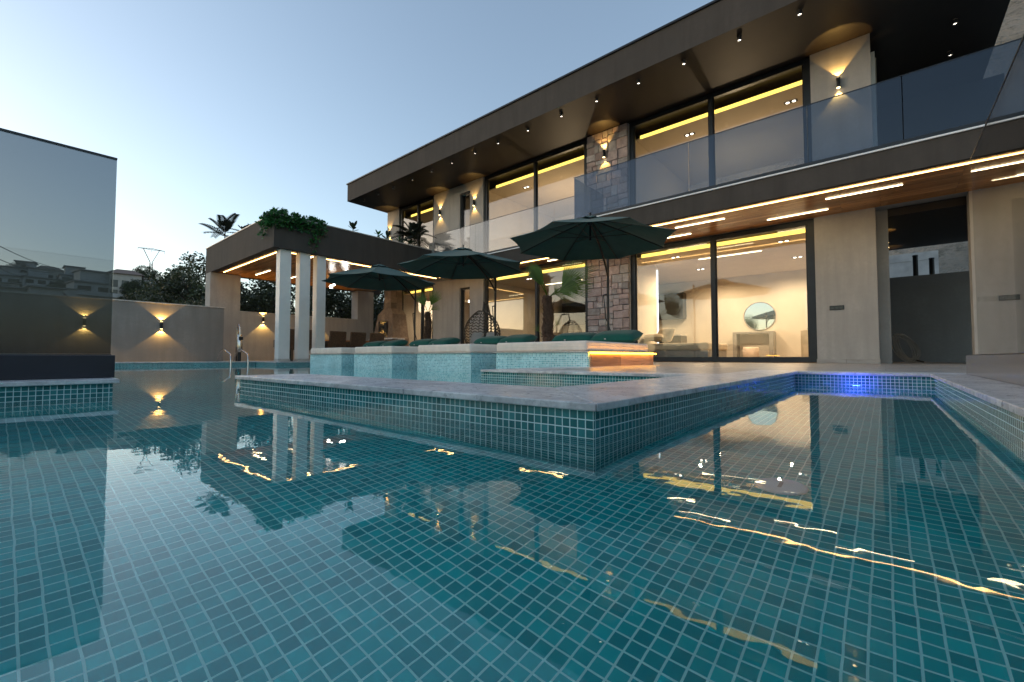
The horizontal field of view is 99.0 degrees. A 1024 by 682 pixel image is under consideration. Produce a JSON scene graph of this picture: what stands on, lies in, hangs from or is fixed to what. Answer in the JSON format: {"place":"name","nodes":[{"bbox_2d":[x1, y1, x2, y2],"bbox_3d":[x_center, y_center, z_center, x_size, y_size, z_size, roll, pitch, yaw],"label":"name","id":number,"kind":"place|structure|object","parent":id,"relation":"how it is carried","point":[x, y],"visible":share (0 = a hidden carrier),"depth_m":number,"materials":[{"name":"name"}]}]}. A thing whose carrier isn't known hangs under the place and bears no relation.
{"place":"outdoors","nodes":[
{"label":"outdoors","id":0,"kind":"place"},
{"bbox_2d":[0,0,712,316],"label":"sky","id":1,"kind":"structure","parent":0,"point":[206,109],"materials":[{"name":"blue"}]},
{"bbox_2d":[0,365,1023,681],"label":"pool water","id":2,"kind":"structure","parent":0,"point":[214,523],"depth_m":0.53,"materials":[{"name":"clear liquid"}]},
{"bbox_2d":[115,360,1023,440],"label":"pool deck","id":3,"kind":"structure","parent":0,"point":[1009,421],"depth_m":3.83,"materials":[{"name":"stone"}]},
{"bbox_2d":[0,299,225,361],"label":"boundary wall","id":4,"kind":"structure","parent":3,"relation":"on","point":[189,333],"depth_m":12.74,"materials":[{"name":"paint"}]},
{"bbox_2d":[235,324,242,360],"bbox_3d":[-8.317,0.047,13.349,0.354,1.144,0.158,-2,-3,40],"label":"outdoor shower","id":5,"kind":"object","parent":3,"relation":"on","point":[239,340],"visible":0.91,"depth_m":13.29,"materials":[{"name":"metal"}]},
{"bbox_2d":[274,249,290,361],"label":"column","id":6,"kind":"structure","parent":3,"relation":"on","point":[282,306],"depth_m":12.18,"materials":[{"name":"white paint"}]},
{"bbox_2d":[273,329,294,360],"bbox_3d":[-7.263,0.134,14.156,0.638,1.028,0.680,-2,-3,40],"label":"wicker chair","id":7,"kind":"object","parent":3,"relation":"on","point":[292,339],"visible":0.33,"depth_m":14.02,"materials":[{"name":"brown wicker"}]},
{"bbox_2d":[294,252,310,361],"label":"column","id":8,"kind":"structure","parent":3,"relation":"on","point":[302,314],"depth_m":12.59,"materials":[{"name":"white paint"}]},
{"bbox_2d":[309,330,311,349],"bbox_3d":[-6.744,0.157,14.764,0.638,1.028,0.680,-2,-3,40],"label":"wicker chair","id":9,"kind":"object","parent":3,"relation":"on","point":[310,339],"visible":0.04,"depth_m":14.45,"materials":[{"name":"brown wicker"}]},
{"bbox_2d":[312,255,325,347],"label":"column","id":10,"kind":"structure","parent":3,"relation":"on","point":[318,306],"depth_m":12.97,"materials":[{"name":"white paint"}]},
{"bbox_2d":[205,212,441,360],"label":"pavilion","id":11,"kind":"structure","parent":3,"relation":"on","point":[247,252],"depth_m":15.20,"materials":[{"name":"paint"}]},
{"bbox_2d":[199,213,239,237],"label":"roof palm","id":12,"kind":"object","parent":11,"relation":"on","point":[227,224],"visible":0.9,"depth_m":15.70,"materials":[{"name":"green plant"}]},
{"bbox_2d":[254,206,328,252],"bbox_3d":[-6.245,-3.127,12.523,1.018,1.168,1.812,-2,-3,40],"label":"trailing ivy","id":13,"kind":"object","parent":11,"relation":"on","point":[267,217],"visible":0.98,"depth_m":12.20,"materials":[{"name":"green plant"}]},
{"bbox_2d":[349,221,356,230],"bbox_3d":[-5.046,-3.481,13.918,0.369,0.746,0.301,-2,-3,40],"label":"roof succulent","id":14,"kind":"object","parent":11,"relation":"on","point":[352,225],"visible":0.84,"depth_m":13.88,"materials":[{"name":"green plant"}]},
{"bbox_2d":[382,230,389,238],"bbox_3d":[-4.281,-3.403,14.915,0.294,0.664,0.376,0,-2,-7],"label":"roof succulent","id":15,"kind":"object","parent":11,"relation":"on","point":[387,234],"visible":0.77,"depth_m":14.83,"materials":[{"name":"green plant"}]},
{"bbox_2d":[404,237,415,244],"bbox_3d":[-3.632,-3.355,15.596,0.475,0.618,0.423,0,-2,11],"label":"roof succulent","id":16,"kind":"object","parent":11,"relation":"on","point":[409,241],"visible":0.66,"depth_m":15.50,"materials":[{"name":"green plant"}]},
{"bbox_2d":[390,219,436,247],"bbox_3d":[-3.648,-3.640,15.911,1.746,1.433,1.805,-2,-3,40],"label":"roof palm","id":17,"kind":"object","parent":11,"relation":"on","point":[417,232],"visible":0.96,"depth_m":15.73,"materials":[{"name":"green plant"}]},
{"bbox_2d":[289,340,368,360],"bbox_3d":[-6.641,0.353,16.248,0.900,0.746,3.100,-2,-3,40],"label":"dining table","id":18,"kind":"object","parent":3,"relation":"on","point":[325,340],"visible":0.02,"depth_m":15.48,"materials":[{"name":"brown wood"}]},
{"bbox_2d":[325,331,346,347],"bbox_3d":[-6.244,0.179,15.350,0.638,1.028,0.680,-2,-3,40],"label":"wicker chair","id":19,"kind":"object","parent":3,"relation":"on","point":[337,339],"visible":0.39,"depth_m":15.13,"materials":[{"name":"brown wicker"}]},
{"bbox_2d":[346,332,365,347],"bbox_3d":[-5.744,0.200,15.935,0.638,1.028,0.680,-2,-3,40],"label":"wicker chair","id":20,"kind":"object","parent":3,"relation":"on","point":[357,339],"visible":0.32,"depth_m":15.70,"materials":[{"name":"brown wicker"}]},
{"bbox_2d":[366,333,384,342],"bbox_3d":[-5.244,0.222,16.520,0.638,1.028,0.680,-2,-3,40],"label":"wicker chair","id":21,"kind":"object","parent":3,"relation":"on","point":[376,337],"visible":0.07,"depth_m":16.30,"materials":[{"name":"brown wicker"}]},
{"bbox_2d":[322,262,434,340],"bbox_3d":[-3.441,-0.794,11.943,3.134,2.710,2.773,1,-2,-32],"label":"cantilever umbrella","id":22,"kind":"object","parent":3,"relation":"on","point":[379,276],"visible":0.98,"depth_m":12.37,"materials":[{"name":"green fabric"}]},
{"bbox_2d":[374,290,408,345],"bbox_3d":[-5.106,-0.750,18.281,1.750,3.100,0.880,-2,-3,40],"label":"stone barbecue","id":23,"kind":"object","parent":3,"relation":"on","point":[391,323],"visible":0.59,"depth_m":18.09,"materials":[{"name":"grey stone"}]},
{"bbox_2d":[416,289,441,338],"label":"fan palm","id":24,"kind":"object","parent":3,"relation":"on","point":[428,322],"visible":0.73,"depth_m":13.49,"materials":[{"name":"green plant"}]},
{"bbox_2d":[398,245,522,335],"bbox_3d":[-1.137,-0.879,10.343,2.773,2.760,3.019,0,-2,4],"label":"cantilever umbrella","id":25,"kind":"object","parent":3,"relation":"on","point":[462,263],"visible":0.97,"depth_m":10.73,"materials":[{"name":"green fabric"}]},
{"bbox_2d":[464,302,500,343],"bbox_3d":[-0.816,-0.276,12.408,0.991,1.699,1.028,1,-2,-32],"label":"egg chair","id":26,"kind":"object","parent":3,"relation":"on","point":[476,335],"visible":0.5,"depth_m":12.56,"materials":[{"name":"wicker"}]},
{"bbox_2d":[525,260,595,341],"bbox_3d":[1.157,-0.690,9.914,1.674,2.363,0.786,-1,-2,20],"label":"fan palm","id":27,"kind":"object","parent":3,"relation":"on","point":[570,286],"visible":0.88,"depth_m":9.74,"materials":[{"name":"green plant"}]},
{"bbox_2d":[115,361,1023,416],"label":"pool coping","id":28,"kind":"object","parent":3,"relation":"on","point":[1007,396],"visible":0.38,"depth_m":3.07,"materials":[{"name":"grey stone"}]},
{"bbox_2d":[493,341,655,368],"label":"raised platform","id":29,"kind":"structure","parent":3,"relation":"on","point":[556,354],"depth_m":5.97,"materials":[{"name":"tile"}]},
{"bbox_2d":[498,334,537,342],"bbox_3d":[0.093,-0.010,8.256,0.661,0.248,0.504,-2,-3,40],"label":"pillow","id":30,"kind":"object","parent":29,"relation":"on","point":[521,338],"visible":0.62,"depth_m":8.12,"materials":[{"name":"green fabric"}]},
{"bbox_2d":[551,332,596,340],"bbox_3d":[1.080,-0.042,7.402,0.761,0.224,0.492,-1,-2,27],"label":"pillow","id":31,"kind":"object","parent":29,"relation":"on","point":[580,336],"visible":0.53,"depth_m":7.25,"materials":[{"name":"green fabric"}]},
{"bbox_2d":[590,330,642,342],"bbox_3d":[1.645,-0.059,6.942,0.768,0.248,0.518,-2,-3,40],"label":"pillow","id":32,"kind":"object","parent":29,"relation":"on","point":[627,336],"visible":0.77,"depth_m":6.78,"materials":[{"name":"green fabric"}]},
{"bbox_2d":[510,213,675,330],"bbox_3d":[1.567,-0.964,8.034,3.117,2.760,2.773,1,-3,-35],"label":"cantilever umbrella","id":33,"kind":"object","parent":3,"relation":"on","point":[589,237],"visible":0.97,"depth_m":8.35,"materials":[{"name":"green fabric"}]},
{"bbox_2d":[346,0,1023,363],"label":"villa","id":34,"kind":"object","parent":3,"relation":"on","point":[755,128],"visible":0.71,"depth_m":10.37,"materials":[{"name":"beige paint"}]},
{"bbox_2d":[400,196,433,246],"bbox_3d":[-3.914,-4.216,18.173,2.310,3.090,0.130,-2,-3,40],"label":"window","id":35,"kind":"structure","parent":34,"relation":"in","point":[418,204],"depth_m":18.14,"materials":[{"name":"metal"}]},
{"bbox_2d":[402,285,432,338],"bbox_3d":[-3.914,-0.743,18.045,2.310,3.040,0.130,-2,-3,40],"label":"window","id":36,"kind":"structure","parent":34,"relation":"in","point":[423,289],"depth_m":17.76,"materials":[{"name":"metal"}]},
{"bbox_2d":[461,287,469,343],"bbox_3d":[-1.665,-0.632,16.126,0.535,2.676,0.120,-2,-3,40],"label":"window","id":37,"kind":"structure","parent":34,"relation":"in","point":[462,289],"depth_m":16.24,"materials":[{"name":"metal"}]},
{"bbox_2d":[461,192,469,247],"bbox_3d":[-1.665,-4.125,16.256,0.535,2.765,0.120,-2,-3,40],"label":"window","id":38,"kind":"structure","parent":34,"relation":"in","point":[468,193],"depth_m":16.37,"materials":[{"name":"metal"}]},
{"bbox_2d":[484,260,588,341],"bbox_3d":[0.665,-0.888,14.140,4.230,3.040,0.130,-2,-3,40],"label":"window","id":39,"kind":"structure","parent":34,"relation":"in","point":[486,283],"depth_m":13.96,"materials":[{"name":"metal"}]},
{"bbox_2d":[485,140,587,251],"bbox_3d":[0.665,-4.361,14.268,4.230,3.090,0.130,-2,-3,40],"label":"window","id":40,"kind":"structure","parent":34,"relation":"in","point":[534,162],"depth_m":14.14,"materials":[{"name":"metal"}]},
{"bbox_2d":[562,292,686,342],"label":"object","id":41,"kind":"object","parent":34,"relation":"on","point":[672,306],"visible":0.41,"depth_m":16.45,"materials":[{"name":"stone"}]},
{"bbox_2d":[643,334,726,356],"bbox_3d":[4.867,0.182,12.432,1.894,0.766,1.770,-2,-3,40],"label":"sofa","id":42,"kind":"object","parent":34,"relation":"on","point":[702,349],"visible":0.77,"depth_m":11.74,"materials":[{"name":"beige fabric"}]},
{"bbox_2d":[655,328,674,341],"bbox_3d":[4.301,-0.164,12.343,0.370,0.402,0.564,1,-2,-29],"label":"pillow","id":43,"kind":"object","parent":42,"relation":"on","point":[668,333],"visible":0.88,"depth_m":12.19,"materials":[{"name":"fabric"}]},
{"bbox_2d":[675,218,724,227],"bbox_3d":[4.089,-2.572,9.561,1.050,0.012,0.044,-2,-3,40],"label":"linear light","id":44,"kind":"object","parent":34,"relation":"attached to","point":[700,223],"visible":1,"depth_m":9.55,"materials":[{"name":"white paint"}]},
{"bbox_2d":[629,57,811,204],"bbox_3d":[4.845,-4.493,10.703,4.140,3.090,0.130,-2,-3,40],"label":"window","id":45,"kind":"structure","parent":34,"relation":"in","point":[804,64],"depth_m":10.60,"materials":[{"name":"metal"}]},
{"bbox_2d":[631,219,816,361],"bbox_3d":[4.845,-1.020,10.575,4.140,3.040,0.130,-2,-3,40],"label":"window","id":46,"kind":"structure","parent":34,"relation":"in","point":[808,224],"depth_m":10.22,"materials":[{"name":"metal"}]},
{"bbox_2d":[699,250,761,259],"bbox_3d":[5.940,-2.350,11.985,1.600,0.012,0.044,-2,-3,40],"label":"linear light","id":47,"kind":"object","parent":34,"relation":"attached to","point":[732,254],"visible":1,"depth_m":11.88,"materials":[{"name":"white paint"}]},
{"bbox_2d":[737,35,741,41],"bbox_3d":[4.572,-6.076,8.792,0.090,0.085,0.090,-2,-3,40],"label":"downlight","id":48,"kind":"object","parent":34,"relation":"attached to","point":[739,38],"visible":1,"depth_m":8.76,"materials":[{"name":"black metal"}]},
{"bbox_2d":[743,347,758,356],"bbox_3d":[7.714,0.411,14.117,0.470,0.448,0.470,-2,-3,40],"label":"pouf","id":49,"kind":"object","parent":34,"relation":"on","point":[750,351],"visible":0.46,"depth_m":13.92,"materials":[{"name":"beige fabric"}]},
{"bbox_2d":[733,331,775,356],"bbox_3d":[8.075,0.175,14.580,1.200,0.952,0.460,-2,-3,40],"label":"console table","id":50,"kind":"object","parent":34,"relation":"on","point":[772,344],"visible":0.76,"depth_m":14.42,"materials":[{"name":"grey paint"}]},
{"bbox_2d":[744,302,775,330],"bbox_3d":[8.333,-0.837,14.720,0.972,0.972,0.032,-2,-3,40],"label":"round mirror","id":51,"kind":"object","parent":34,"relation":"attached to","point":[759,316],"visible":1,"depth_m":14.71,"materials":[{"name":"silver glass"}]},
{"bbox_2d":[767,209,827,219],"bbox_3d":[5.844,-2.594,8.984,1.070,0.012,0.044,-2,-3,40],"label":"linear light","id":52,"kind":"object","parent":34,"relation":"attached to","point":[797,214],"visible":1,"depth_m":8.95,"materials":[{"name":"white paint"}]},
{"bbox_2d":[797,9,802,16],"bbox_3d":[5.348,-6.100,8.130,0.090,0.085,0.090,-2,-3,40],"label":"downlight","id":53,"kind":"object","parent":34,"relation":"attached to","point":[799,12],"visible":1,"depth_m":8.11,"materials":[{"name":"black metal"}]},
{"bbox_2d":[805,291,807,329],"bbox_3d":[9.639,-0.483,13.556,0.900,2.192,0.095,-2,-3,40],"label":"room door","id":54,"kind":"structure","parent":34,"relation":"attached to","point":[806,320],"depth_m":13.84,"materials":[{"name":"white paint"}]},
{"bbox_2d":[830,305,843,309],"bbox_3d":[6.607,-0.677,8.894,0.240,0.090,0.017,-2,-3,40],"label":"socket plate","id":55,"kind":"object","parent":34,"relation":"attached to","point":[839,307],"visible":1,"depth_m":8.88,"materials":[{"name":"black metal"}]},
{"bbox_2d":[836,77,840,88],"bbox_3d":[6.679,-5.283,8.952,0.080,0.210,0.095,-2,-3,40],"label":"wall lamp","id":56,"kind":"object","parent":34,"relation":"attached to","point":[838,85],"visible":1,"depth_m":8.92,"materials":[{"name":"black metal"}]},
{"bbox_2d":[825,184,902,199],"bbox_3d":[6.212,-2.639,7.751,1.080,0.012,0.044,-2,-3,40],"label":"linear light","id":57,"kind":"object","parent":34,"relation":"attached to","point":[864,191],"visible":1,"depth_m":7.71,"materials":[{"name":"white paint"}]},
{"bbox_2d":[947,51,952,56],"bbox_3d":[9.247,-6.059,9.232,0.090,0.085,0.090,-2,-3,40],"label":"downlight","id":58,"kind":"object","parent":34,"relation":"attached to","point":[949,53],"visible":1,"depth_m":9.21,"materials":[{"name":"black metal"}]},
{"bbox_2d":[952,18,957,25],"bbox_3d":[8.468,-6.092,8.359,0.090,0.085,0.090,-2,-3,40],"label":"downlight","id":59,"kind":"object","parent":34,"relation":"attached to","point":[954,22],"visible":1,"depth_m":8.35,"materials":[{"name":"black metal"}]},
{"bbox_2d":[990,296,997,300],"bbox_3d":[8.196,-0.727,7.539,0.240,0.090,0.017,-2,-3,40],"label":"socket plate","id":60,"kind":"object","parent":34,"relation":"attached to","point":[993,298],"visible":0.45,"depth_m":7.49,"materials":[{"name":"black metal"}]},
{"bbox_2d":[990,160,1023,167],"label":"linear light","id":61,"kind":"object","parent":34,"relation":"attached to","point":[1007,164],"visible":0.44,"depth_m":6.63,"materials":[{"name":"white paint"}]},
{"bbox_2d":[991,174,1023,180],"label":"linear light","id":62,"kind":"object","parent":34,"relation":"attached to","point":[1007,177],"visible":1,"depth_m":7.11,"materials":[{"name":"white paint"}]},
{"bbox_2d":[1011,198,1023,352],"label":"window","id":63,"kind":"structure","parent":34,"relation":"in","point":[1017,204],"depth_m":7.36,"materials":[{"name":"metal"}]},
{"bbox_2d":[892,334,923,362],"bbox_3d":[9.383,0.163,10.352,0.295,0.698,0.677,1,-2,-24],"label":"garden hose","id":64,"kind":"object","parent":3,"relation":"on","point":[911,342],"visible":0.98,"depth_m":10.38,"materials":[{"name":"black rubber"}]},
{"bbox_2d":[889,250,938,277],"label":"retaining wall","id":65,"kind":"structure","parent":3,"relation":"on","point":[901,265],"depth_m":16.35,"materials":[{"name":"concrete"}]},
{"bbox_2d":[890,271,972,361],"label":"wall","id":66,"kind":"structure","parent":3,"relation":"on","point":[931,316],"depth_m":11.55,"materials":[{"name":"grey paint"}]},
{"bbox_2d":[912,255,917,275],"bbox_3d":[10.969,-2.049,11.889,0.120,0.571,0.120,-2,-3,40],"label":"vent pipe","id":67,"kind":"object","parent":66,"relation":"on","point":[915,265],"visible":1,"depth_m":11.85,"materials":[{"name":"black metal"}]},
{"bbox_2d":[928,257,934,273],"bbox_3d":[11.212,-1.996,11.679,0.120,0.451,0.120,-2,-3,40],"label":"vent pipe","id":68,"kind":"object","parent":66,"relation":"on","point":[931,266],"visible":1,"depth_m":11.64,"materials":[{"name":"black metal"}]},
{"bbox_2d":[966,35,1023,385],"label":"glass screen","id":69,"kind":"object","parent":3,"relation":"on","point":[985,362],"visible":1,"depth_m":2.47,"materials":[{"name":"clear glass"}]},
{"bbox_2d":[801,330,807,356],"bbox_3d":[8.482,0.123,11.752,1.150,0.847,0.515,-2,-3,40],"label":"dresser","id":70,"kind":"object","parent":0,"point":[804,343],"visible":0.23,"depth_m":11.88,"materials":[{"name":"wood"}]},
{"bbox_2d":[889,0,1023,273],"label":"rocky slope","id":71,"kind":"structure","parent":0,"point":[953,257],"depth_m":24.74,"materials":[{"name":"grey stone"}]},
{"bbox_3d":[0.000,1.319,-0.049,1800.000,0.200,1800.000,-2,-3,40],"label":"ground","id":72,"kind":"structure","parent":0,"visible":0},
{"bbox_2d":[122,283,179,303],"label":"leafy tree","id":73,"kind":"object","parent":72,"relation":"on","point":[168,300],"visible":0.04,"depth_m":20.84,"materials":[{"name":"green plant"}]},
{"bbox_2d":[137,280,199,303],"bbox_3d":[-19.283,-0.841,25.243,4.509,5.800,4.624,1,-2,-15],"label":"leafy tree","id":74,"kind":"object","parent":72,"relation":"on","point":[172,294],"visible":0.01,"depth_m":24.52,"materials":[{"name":"green plant"}]},
{"bbox_2d":[175,299,204,305],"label":"leafy tree","id":75,"kind":"object","parent":72,"relation":"on","point":[198,302],"visible":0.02,"depth_m":17.20,"materials":[{"name":"green plant"}]},
{"bbox_2d":[137,251,253,311],"bbox_3d":[-14.794,-1.160,20.507,4.734,6.090,4.856,-2,-3,40],"label":"leafy tree","id":76,"kind":"object","parent":72,"relation":"on","point":[169,283],"visible":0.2,"depth_m":19.63,"materials":[{"name":"green plant"}]},
{"bbox_2d":[197,279,294,314],"bbox_3d":[-12.271,-0.506,20.284,4.791,4.769,4.517,-2,-3,44],"label":"leafy tree","id":77,"kind":"object","parent":72,"relation":"on","point":[255,297],"visible":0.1,"depth_m":19.60,"materials":[{"name":"green plant"}]},
{"bbox_2d":[247,280,351,317],"bbox_3d":[-10.498,-1.323,21.982,5.072,6.525,5.202,0,-2,-3],"label":"leafy tree","id":78,"kind":"object","parent":72,"relation":"on","point":[328,296],"visible":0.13,"depth_m":21.21,"materials":[{"name":"green plant"}]},
{"bbox_2d":[292,289,383,332],"bbox_3d":[-9.321,-0.745,24.002,5.234,5.525,5.550,1,-2,-15],"label":"leafy tree","id":79,"kind":"object","parent":72,"relation":"on","point":[377,309],"visible":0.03,"depth_m":23.05,"materials":[{"name":"green plant"}]},
{"bbox_2d":[336,290,384,331],"bbox_3d":[-8.071,-1.353,26.071,5.354,6.887,5.492,-1,-2,28],"label":"leafy tree","id":80,"kind":"object","parent":72,"relation":"on","point":[382,295],"visible":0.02,"depth_m":25.29,"materials":[{"name":"green plant"}]},
{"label":"hill","id":81,"kind":"structure","parent":0,"visible":0},
{"bbox_2d":[112,293,122,297],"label":"hillside house","id":82,"kind":"structure","parent":81,"relation":"on","point":[115,295],"depth_m":53.51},
{"bbox_2d":[112,269,143,298],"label":"hillside house","id":83,"kind":"structure","parent":81,"relation":"on","point":[121,277],"depth_m":54.17,"materials":[{"name":"paint"}]},
{"bbox_2d":[113,280,117,286],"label":"window","id":84,"kind":"structure","parent":83,"relation":"in","point":[115,282],"depth_m":53.63,"materials":[{"name":"grey glass"}]},
{"bbox_2d":[118,278,150,300],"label":"leafy tree","id":85,"kind":"object","parent":81,"relation":"on","point":[126,287],"visible":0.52,"depth_m":53.16,"materials":[{"name":"green plant"}]},
{"bbox_2d":[132,265,159,278],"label":"leafy tree","id":86,"kind":"object","parent":81,"relation":"on","point":[145,271],"visible":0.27,"depth_m":64.96,"materials":[{"name":"green plant"}]},
{"bbox_2d":[138,247,164,269],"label":"pylon","id":87,"kind":"object","parent":81,"relation":"on","point":[151,265],"visible":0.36,"depth_m":94.30,"materials":[{"name":"metal"}]},
{"bbox_2d":[171,265,200,295],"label":"leafy tree","id":88,"kind":"object","parent":81,"relation":"on","point":[185,273],"visible":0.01,"depth_m":60.78,"materials":[{"name":"green plant"}]},
{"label":"pool floor","id":89,"kind":"structure","parent":0,"visible":0},
{"bbox_2d":[0,378,119,401],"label":"pool pier","id":90,"kind":"structure","parent":89,"relation":"on","point":[34,390],"depth_m":2.27,"materials":[{"name":"tile"}]},
{"bbox_2d":[0,128,117,379],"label":"glass screen","id":91,"kind":"object","parent":90,"relation":"on","point":[57,216],"visible":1,"depth_m":2.49,"materials":[{"name":"clear glass"}]},
{"bbox_2d":[216,349,248,364],"bbox_3d":[-7.856,0.596,12.291,1.207,0.759,0.460,-2,-3,40],"label":"pool ladder","id":92,"kind":"object","parent":89,"relation":"on","point":[234,356],"visible":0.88,"depth_m":12.13,"materials":[{"name":"metal"}]},
{"bbox_2d":[308,347,354,366],"bbox_3d":[-3.589,0.568,10.628,1.515,0.770,2.030,-2,-3,40],"label":"daybed","id":93,"kind":"object","parent":89,"relation":"on","point":[333,357],"visible":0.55,"depth_m":9.67,"materials":[{"name":"tile"}]},
{"bbox_2d":[352,346,418,368],"bbox_3d":[-2.124,0.522,9.379,1.405,0.770,2.030,-2,-3,40],"label":"daybed","id":94,"kind":"object","parent":89,"relation":"on","point":[391,357],"visible":0.43,"depth_m":8.49,"materials":[{"name":"tile"}]},
{"bbox_2d":[362,341,387,346],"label":"pillow","id":95,"kind":"object","parent":94,"relation":"on","point":[374,344],"visible":0.5,"depth_m":11.12,"materials":[{"name":"green fabric"}]},
{"bbox_2d":[380,340,407,345],"bbox_3d":[-2.951,0.086,10.864,0.725,0.248,0.522,-2,-3,40],"label":"pillow","id":96,"kind":"object","parent":94,"relation":"on","point":[397,343],"visible":0.62,"depth_m":10.68,"materials":[{"name":"green fabric"}]},
{"bbox_2d":[409,339,436,346],"bbox_3d":[-2.002,0.055,10.024,0.660,0.224,0.500,-1,-3,33],"label":"pillow","id":97,"kind":"object","parent":94,"relation":"on","point":[416,343],"visible":0.52,"depth_m":9.87,"materials":[{"name":"green fabric"}]},
{"bbox_2d":[428,337,459,344],"bbox_3d":[-1.511,0.041,9.626,0.662,0.248,0.506,-2,-3,40],"label":"pillow","id":98,"kind":"object","parent":94,"relation":"on","point":[448,340],"visible":0.66,"depth_m":9.47,"materials":[{"name":"green fabric"}]},
{"bbox_2d":[415,344,497,370],"bbox_3d":[-0.519,0.471,8.010,1.405,0.770,2.030,-2,-3,40],"label":"daybed","id":99,"kind":"object","parent":89,"relation":"on","point":[462,357],"visible":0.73,"depth_m":7.14,"materials":[{"name":"tile"}]},
{"bbox_2d":[474,336,506,344],"bbox_3d":[-0.395,0.005,8.656,0.660,0.224,0.496,-1,-2,30],"label":"pillow","id":100,"kind":"object","parent":99,"relation":"on","point":[493,340],"visible":0.52,"depth_m":8.49,"materials":[{"name":"green fabric"}]},
{"bbox_2d":[235,374,763,438],"bbox_3d":[-0.128,0.445,2.811,2.708,0.438,2.098,-2,-3,40],"label":"pool divider","id":101,"kind":"object","parent":89,"relation":"on","point":[593,411],"visible":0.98,"depth_m":1.62,"materials":[{"name":"tile"}]}
]}

